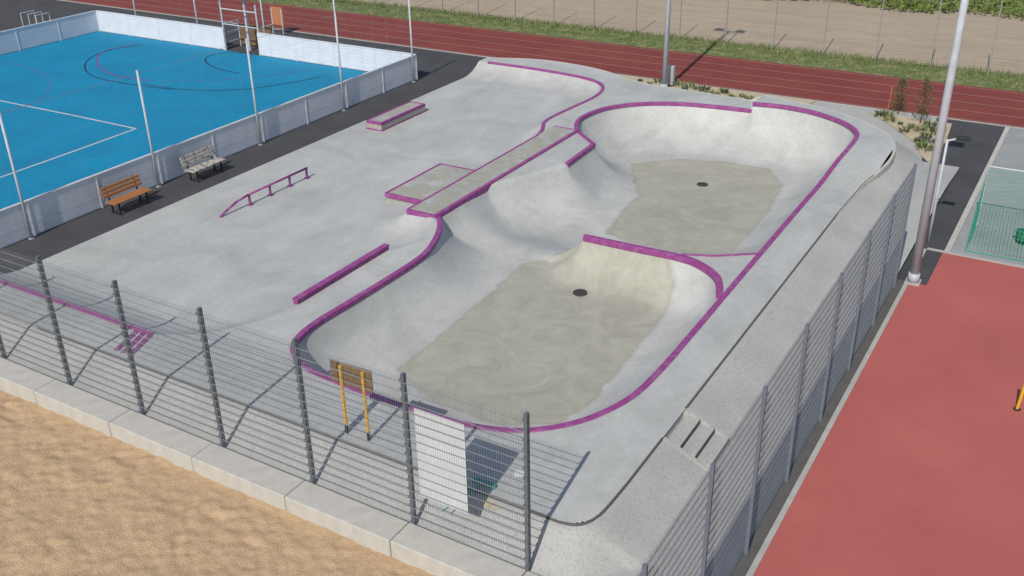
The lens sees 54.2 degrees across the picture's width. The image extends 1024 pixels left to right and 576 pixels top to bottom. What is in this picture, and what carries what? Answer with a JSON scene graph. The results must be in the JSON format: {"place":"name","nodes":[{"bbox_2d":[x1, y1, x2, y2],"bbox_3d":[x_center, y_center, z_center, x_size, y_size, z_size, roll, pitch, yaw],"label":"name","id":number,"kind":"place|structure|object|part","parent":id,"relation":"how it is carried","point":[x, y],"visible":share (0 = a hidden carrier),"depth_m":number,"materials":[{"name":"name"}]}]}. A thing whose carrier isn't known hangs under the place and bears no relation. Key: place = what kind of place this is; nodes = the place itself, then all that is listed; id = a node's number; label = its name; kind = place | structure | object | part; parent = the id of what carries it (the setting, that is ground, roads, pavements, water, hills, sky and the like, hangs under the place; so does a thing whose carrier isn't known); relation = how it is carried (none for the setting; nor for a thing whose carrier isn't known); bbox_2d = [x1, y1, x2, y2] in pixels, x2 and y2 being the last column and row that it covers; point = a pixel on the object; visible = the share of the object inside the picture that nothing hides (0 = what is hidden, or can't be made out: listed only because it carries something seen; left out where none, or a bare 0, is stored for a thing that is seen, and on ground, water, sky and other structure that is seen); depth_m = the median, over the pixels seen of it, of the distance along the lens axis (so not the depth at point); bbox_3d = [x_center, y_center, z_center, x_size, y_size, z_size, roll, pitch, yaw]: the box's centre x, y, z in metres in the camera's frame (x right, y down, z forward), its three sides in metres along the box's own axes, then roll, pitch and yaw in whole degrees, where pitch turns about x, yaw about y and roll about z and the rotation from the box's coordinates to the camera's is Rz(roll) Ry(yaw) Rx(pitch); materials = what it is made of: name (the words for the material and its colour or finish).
{"place":"outdoors","nodes":[
{"label":"outdoors","id":0,"kind":"place"},
{"bbox_2d":[0,31,411,248],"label":"blue court","id":1,"kind":"object","parent":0,"point":[35,75],"visible":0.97,"depth_m":46.05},
{"bbox_2d":[0,10,99,54],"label":"board wall","id":2,"kind":"structure","parent":1,"relation":"on","point":[36,34],"depth_m":55.76,"materials":[{"name":"white plastic"}]},
{"bbox_2d":[0,390,435,575],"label":"sand","id":3,"kind":"structure","parent":0,"point":[77,498],"depth_m":19.93,"materials":[{"name":"beige sand"}]},
{"bbox_2d":[0,0,486,273],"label":"asphalt path","id":4,"kind":"structure","parent":0,"point":[437,69],"depth_m":41.75,"materials":[{"name":"black asphalt"}]},
{"bbox_2d":[0,112,34,239],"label":"net post","id":5,"kind":"object","parent":4,"relation":"on","point":[16,181],"visible":1,"depth_m":30.89,"materials":[{"name":"metal"}]},
{"bbox_2d":[20,10,50,25],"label":"bicycle rack","id":6,"kind":"object","parent":4,"relation":"on","point":[34,15],"visible":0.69,"depth_m":59.21,"materials":[{"name":"metal"}]},
{"bbox_2d":[100,174,151,214],"bbox_3d":[-13.018,-3.148,33.829,0.640,0.925,1.600,14,31,28],"label":"park bench","id":7,"kind":"object","parent":4,"relation":"on","point":[139,192],"visible":1,"depth_m":33.75,"materials":[{"name":"orange wood"}]},
{"bbox_2d":[136,70,160,187],"bbox_3d":[-12.673,-5.500,34.824,0.140,4.200,0.140,14,31,28],"label":"net post","id":8,"kind":"object","parent":4,"relation":"on","point":[148,133],"visible":1,"depth_m":34.80,"materials":[{"name":"metal"}]},
{"bbox_2d":[193,0,197,23],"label":"net post","id":9,"kind":"object","parent":4,"relation":"on","point":[195,11],"visible":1,"depth_m":54.14,"materials":[{"name":"metal"}]},
{"bbox_2d":[180,145,225,182],"bbox_3d":[-11.245,-4.524,36.465,0.640,0.925,1.600,14,31,28],"label":"park bench","id":10,"kind":"object","parent":4,"relation":"on","point":[206,164],"visible":1,"depth_m":36.39,"materials":[{"name":"grey wood"}]},
{"bbox_2d":[0,54,417,248],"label":"board wall","id":11,"kind":"structure","parent":4,"relation":"on","point":[62,205],"depth_m":36.91,"materials":[{"name":"white plastic"}]},
{"bbox_2d":[219,1,274,49],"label":"court goal","id":12,"kind":"object","parent":4,"relation":"on","point":[254,28],"visible":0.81,"depth_m":53.73,"materials":[{"name":"metal"}]},
{"bbox_2d":[242,0,251,50],"bbox_3d":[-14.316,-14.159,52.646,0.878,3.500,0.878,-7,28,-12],"label":"net post","id":13,"kind":"object","parent":4,"relation":"on","point":[246,24],"visible":0.89,"depth_m":53.11,"materials":[{"name":"metal"}]},
{"bbox_2d":[245,38,262,144],"bbox_3d":[-10.018,-7.561,38.771,0.140,4.200,0.140,14,31,28],"label":"net post","id":14,"kind":"object","parent":4,"relation":"on","point":[254,99],"visible":1,"depth_m":38.75,"materials":[{"name":"metal"}]},
{"bbox_2d":[96,10,413,70],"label":"board wall","id":15,"kind":"structure","parent":4,"relation":"on","point":[176,31],"depth_m":52.21,"materials":[{"name":"white plastic"}]},
{"bbox_2d":[260,0,264,32],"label":"net post","id":16,"kind":"object","parent":4,"relation":"on","point":[262,16],"visible":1,"depth_m":51.77,"materials":[{"name":"metal"}]},
{"bbox_2d":[138,0,419,51],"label":"safety net","id":17,"kind":"object","parent":16,"relation":"attached to","point":[311,18],"visible":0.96,"depth_m":49.84,"materials":[{"name":"grey fabric"}]},
{"bbox_2d":[270,6,283,33],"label":"orange panel","id":18,"kind":"object","parent":4,"relation":"on","point":[277,15],"visible":0.83,"depth_m":56.79,"materials":[{"name":"metal"}]},
{"bbox_2d":[334,13,345,110],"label":"net post","id":19,"kind":"object","parent":4,"relation":"on","point":[342,92],"visible":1,"depth_m":42.71,"materials":[{"name":"metal"}]},
{"bbox_2d":[0,0,409,208],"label":"safety net","id":20,"kind":"object","parent":19,"relation":"attached to","point":[199,89],"visible":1,"depth_m":36.10,"materials":[{"name":"fabric"}]},
{"bbox_2d":[408,0,415,81],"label":"net post","id":21,"kind":"object","parent":4,"relation":"on","point":[411,41],"visible":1,"depth_m":46.73,"materials":[{"name":"metal"}]},
{"bbox_2d":[60,0,1023,128],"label":"track kerb","id":22,"kind":"structure","parent":4,"relation":"on","point":[614,73],"depth_m":48.23,"materials":[{"name":"concrete"}]},
{"bbox_2d":[0,75,981,575],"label":"gravel path","id":23,"kind":"structure","parent":0,"point":[624,535],"depth_m":21.85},
{"bbox_2d":[0,248,530,571],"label":"wire fence","id":24,"kind":"object","parent":23,"relation":"on","point":[303,407],"visible":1,"depth_m":20.05,"materials":[{"name":"grey metal"}]},
{"bbox_2d":[413,408,467,513],"bbox_3d":[-1.292,3.170,18.252,1.084,1.990,0.016,14,31,28],"label":"information sign","id":25,"kind":"object","parent":24,"relation":"attached to","point":[429,468],"visible":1,"depth_m":18.22,"materials":[{"name":"metal"}]},
{"bbox_2d":[0,57,895,525],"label":"skate park","id":26,"kind":"structure","parent":23,"relation":"on","point":[590,269],"depth_m":29.90,"materials":[{"name":"concrete"}]},
{"bbox_2d":[219,167,310,216],"bbox_3d":[-8.511,-3.348,34.631,0.230,0.437,4.305,14,31,28],"label":"grind rail","id":27,"kind":"object","parent":26,"relation":"on","point":[270,194],"visible":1,"depth_m":34.68,"materials":[{"name":"purple metal"}]},
{"bbox_2d":[292,243,388,304],"bbox_3d":[-4.707,-0.408,27.956,0.200,0.220,4.000,14,31,28],"label":"grind ledge","id":28,"kind":"object","parent":26,"relation":"on","point":[298,299],"visible":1,"depth_m":27.74,"materials":[{"name":"purple paint"}]},
{"bbox_2d":[329,359,373,440],"bbox_3d":[-3.292,2.349,20.710,1.042,1.720,0.100,13,30,26],"label":"wooden sign","id":29,"kind":"object","parent":26,"relation":"on","point":[361,374],"visible":0.75,"depth_m":20.50,"materials":[{"name":"yellow paint"}]},
{"bbox_2d":[366,101,425,131],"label":"grind box","id":30,"kind":"object","parent":26,"relation":"on","point":[388,119],"visible":1,"depth_m":41.87,"materials":[{"name":"concrete"}]},
{"bbox_2d":[442,477,496,510],"bbox_3d":[-0.808,4.024,19.145,0.514,0.074,1.153,14,31,28],"label":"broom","id":31,"kind":"object","parent":26,"relation":"on","point":[477,479],"visible":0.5,"depth_m":19.48,"materials":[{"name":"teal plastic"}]},
{"bbox_2d":[480,493,499,509],"bbox_3d":[-0.299,4.024,19.278,0.913,0.075,0.663,14,31,28],"label":"sand pile","id":32,"kind":"object","parent":23,"relation":"on","point":[491,507],"visible":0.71,"depth_m":19.11,"materials":[{"name":"beige sand"}]},
{"bbox_2d":[663,408,737,474],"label":"concrete steps","id":33,"kind":"structure","parent":23,"relation":"on","point":[697,439],"depth_m":21.20,"materials":[{"name":"grey concrete"}]},
{"bbox_2d":[514,470,523,475],"bbox_3d":[0.159,3.676,19.848,0.240,0.020,0.180,0,27,2],"label":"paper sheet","id":34,"kind":"object","parent":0,"point":[518,472],"visible":0.57,"depth_m":19.83,"materials":[{"name":"white paper"}]},
{"bbox_2d":[66,0,1023,127],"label":"running track","id":35,"kind":"structure","parent":0,"point":[989,105],"depth_m":50.60,"materials":[{"name":"red rubber"}]},
{"bbox_2d":[246,0,1023,91],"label":"grass verge","id":36,"kind":"object","parent":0,"point":[745,55],"depth_m":52.87,"materials":[{"name":"green plant"}]},
{"bbox_2d":[352,0,1023,74],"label":"soil field","id":37,"kind":"structure","parent":0,"point":[970,49],"depth_m":57.60,"materials":[{"name":"brown soil"}]},
{"bbox_2d":[344,0,1023,75],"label":"wire fence","id":38,"kind":"object","parent":37,"relation":"on","point":[680,26],"visible":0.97,"depth_m":50.83,"materials":[{"name":"grey metal"}]},
{"bbox_2d":[828,0,1023,19],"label":"crop plants","id":39,"kind":"object","parent":37,"relation":"on","point":[920,5],"visible":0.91,"depth_m":59.77,"materials":[{"name":"green plant"}]},
{"bbox_2d":[624,75,814,103],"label":"planting bed","id":40,"kind":"object","parent":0,"point":[736,93],"visible":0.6,"depth_m":45.19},
{"bbox_2d":[661,0,670,86],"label":"floodlight pole","id":41,"kind":"object","parent":40,"relation":"on","point":[666,46],"visible":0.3,"depth_m":44.60,"materials":[{"name":"metal"}]},
{"bbox_2d":[667,65,675,86],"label":"electrical cabinet","id":42,"kind":"object","parent":40,"relation":"on","point":[671,74],"visible":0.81,"depth_m":45.86,"materials":[{"name":"metal"}]},
{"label":"door","id":43,"kind":"part","parent":42,"relation":"part of","materials":[{"name":"metal"}]},
{"bbox_2d":[671,79,686,85],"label":"bed shrub","id":44,"kind":"object","parent":40,"relation":"on","point":[675,83],"visible":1,"depth_m":46.07,"materials":[{"name":"green plant"}]},
{"bbox_2d":[684,81,696,87],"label":"bed shrub","id":45,"kind":"object","parent":40,"relation":"on","point":[690,83],"visible":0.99,"depth_m":45.77,"materials":[{"name":"green plant"}]},
{"bbox_2d":[697,84,709,91],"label":"bed shrub","id":46,"kind":"object","parent":40,"relation":"on","point":[703,87],"visible":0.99,"depth_m":45.12,"materials":[{"name":"green plant"}]},
{"bbox_2d":[710,88,720,93],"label":"bed shrub","id":47,"kind":"object","parent":40,"relation":"on","point":[713,91],"visible":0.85,"depth_m":44.65,"materials":[{"name":"green plant"}]},
{"bbox_2d":[719,88,728,93],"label":"bed shrub","id":48,"kind":"object","parent":40,"relation":"on","point":[723,90],"visible":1,"depth_m":44.86,"materials":[{"name":"green plant"}]},
{"bbox_2d":[730,279,903,575],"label":"dark soil strip","id":49,"kind":"object","parent":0,"point":[757,540],"visible":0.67,"depth_m":21.32,"materials":[{"name":"brown soil"}]},
{"bbox_2d":[637,164,916,575],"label":"wire fence","id":50,"kind":"object","parent":49,"relation":"on","point":[711,473],"visible":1,"depth_m":19.32,"materials":[{"name":"grey metal"}]},
{"bbox_2d":[753,253,1023,575],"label":"red sports surface","id":51,"kind":"object","parent":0,"point":[917,468],"visible":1,"depth_m":21.04,"materials":[{"name":"red rubber"}]},
{"bbox_2d":[746,248,926,575],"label":"kerb strip","id":52,"kind":"object","parent":51,"relation":"on","point":[779,519],"visible":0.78,"depth_m":21.37,"materials":[{"name":"concrete"}]},
{"bbox_2d":[1013,384,1023,410],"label":"yellow post","id":53,"kind":"object","parent":51,"relation":"on","point":[1016,407],"visible":1,"depth_m":22.30,"materials":[{"name":"metal"}]},
{"bbox_2d":[870,112,951,162],"bbox_3d":[16.526,-6.020,39.357,2.774,0.001,6.489,-2,27,-1],"label":"planting bed","id":54,"kind":"object","parent":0,"point":[912,134],"visible":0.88,"depth_m":39.87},
{"bbox_2d":[874,110,885,116],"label":"bed shrub","id":55,"kind":"object","parent":54,"relation":"on","point":[879,112],"visible":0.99,"depth_m":41.50,"materials":[{"name":"green plant"}]},
{"bbox_2d":[881,109,895,116],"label":"bed shrub","id":56,"kind":"object","parent":54,"relation":"on","point":[891,112],"visible":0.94,"depth_m":41.47,"materials":[{"name":"green plant"}]},
{"bbox_2d":[882,114,895,121],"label":"bed shrub","id":57,"kind":"object","parent":54,"relation":"on","point":[891,118],"visible":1,"depth_m":40.88,"materials":[{"name":"green plant"}]},
{"bbox_2d":[890,78,909,114],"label":"young tree","id":58,"kind":"object","parent":54,"relation":"on","point":[901,90],"visible":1,"depth_m":41.47,"materials":[{"name":"green plant"}]},
{"bbox_2d":[898,126,910,131],"bbox_3d":[15.549,-6.284,39.619,0.572,0.250,0.572,10,29,21],"label":"bed shrub","id":59,"kind":"object","parent":54,"relation":"on","point":[906,130],"visible":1,"depth_m":39.61,"materials":[{"name":"green plant"}]},
{"bbox_2d":[912,124,927,131],"bbox_3d":[16.186,-6.362,39.672,0.770,0.329,0.842,5,28,12],"label":"bed shrub","id":60,"kind":"object","parent":54,"relation":"on","point":[919,128],"visible":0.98,"depth_m":39.62,"materials":[{"name":"green plant"}]},
{"bbox_2d":[912,77,933,123],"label":"young tree","id":61,"kind":"object","parent":54,"relation":"on","point":[927,90],"visible":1,"depth_m":40.19,"materials":[{"name":"green plant"}]},
{"bbox_2d":[914,139,933,150],"bbox_3d":[15.541,-5.374,37.688,0.996,0.389,0.911,14,31,27],"label":"bed shrub","id":62,"kind":"object","parent":54,"relation":"on","point":[921,144],"visible":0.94,"depth_m":37.67,"materials":[{"name":"green plant"}]},
{"bbox_2d":[920,131,933,136],"bbox_3d":[16.192,-5.981,39.005,0.544,0.257,0.546,-8,28,-13],"label":"bed shrub","id":63,"kind":"object","parent":54,"relation":"on","point":[927,133],"visible":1,"depth_m":38.99,"materials":[{"name":"green plant"}]},
{"bbox_2d":[922,119,936,127],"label":"bed shrub","id":64,"kind":"object","parent":54,"relation":"on","point":[929,122],"visible":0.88,"depth_m":40.09,"materials":[{"name":"green plant"}]},
{"bbox_2d":[881,130,1003,300],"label":"ground","id":65,"kind":"structure","parent":0,"point":[887,159],"depth_m":34.65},
{"bbox_2d":[0,357,54,403],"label":"concrete kerb block","id":66,"kind":"structure","parent":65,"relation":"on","point":[20,381],"depth_m":24.12,"materials":[{"name":"grey concrete"}]},
{"bbox_2d":[34,380,128,435],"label":"concrete kerb block","id":67,"kind":"structure","parent":65,"relation":"on","point":[87,409],"depth_m":23.13,"materials":[{"name":"grey concrete"}]},
{"bbox_2d":[109,410,211,471],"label":"concrete kerb block","id":68,"kind":"structure","parent":65,"relation":"on","point":[176,446],"depth_m":21.93,"materials":[{"name":"grey concrete"}]},
{"bbox_2d":[191,443,303,509],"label":"concrete kerb block","id":69,"kind":"structure","parent":65,"relation":"on","point":[267,484],"depth_m":20.71,"materials":[{"name":"grey concrete"}]},
{"bbox_2d":[285,481,407,555],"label":"concrete kerb block","id":70,"kind":"structure","parent":65,"relation":"on","point":[374,529],"depth_m":19.49,"materials":[{"name":"grey concrete"}]},
{"bbox_2d":[390,523,525,575],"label":"concrete kerb block","id":71,"kind":"structure","parent":65,"relation":"on","point":[430,552],"depth_m":18.44,"materials":[{"name":"grey concrete"}]},
{"bbox_2d":[523,571,539,575],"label":"concrete kerb block","id":72,"kind":"structure","parent":65,"relation":"on","point":[528,573],"depth_m":17.90,"materials":[{"name":"grey concrete"}]},
{"bbox_2d":[897,118,1004,284],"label":"asphalt walk","id":73,"kind":"structure","parent":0,"point":[970,158],"depth_m":34.96,"materials":[{"name":"grey asphalt"}]},
{"bbox_2d":[904,0,968,286],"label":"floodlight pole","id":74,"kind":"object","parent":73,"relation":"on","point":[913,278],"visible":1,"depth_m":26.26,"materials":[{"name":"metal"}]},
{"bbox_2d":[927,135,970,243],"bbox_3d":[12.878,-2.840,29.529,0.645,3.420,0.240,14,31,28],"label":"path lamp","id":75,"kind":"object","parent":73,"relation":"on","point":[963,138],"visible":1,"depth_m":29.44,"materials":[{"name":"metal"}]},
{"bbox_2d":[950,127,1023,265],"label":"concrete court","id":76,"kind":"object","parent":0,"point":[1010,154],"visible":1,"depth_m":32.47,"materials":[{"name":"concrete"}]},
{"bbox_2d":[927,247,1023,267],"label":"court kerb","id":77,"kind":"structure","parent":76,"relation":"on","point":[980,258],"depth_m":29.38,"materials":[{"name":"concrete"}]},
{"bbox_2d":[944,126,1009,251],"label":"court kerb","id":78,"kind":"structure","parent":76,"relation":"on","point":[953,238],"depth_m":33.70,"materials":[{"name":"concrete"}]},
{"bbox_2d":[965,165,1023,261],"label":"green net goal","id":79,"kind":"object","parent":76,"relation":"on","point":[976,217],"visible":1,"depth_m":29.98,"materials":[{"name":"fabric"}]},
{"bbox_2d":[1015,228,1023,245],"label":"green tub","id":80,"kind":"object","parent":76,"relation":"on","point":[1020,238],"visible":0.89,"depth_m":30.12,"materials":[{"name":"plastic"}]}
]}

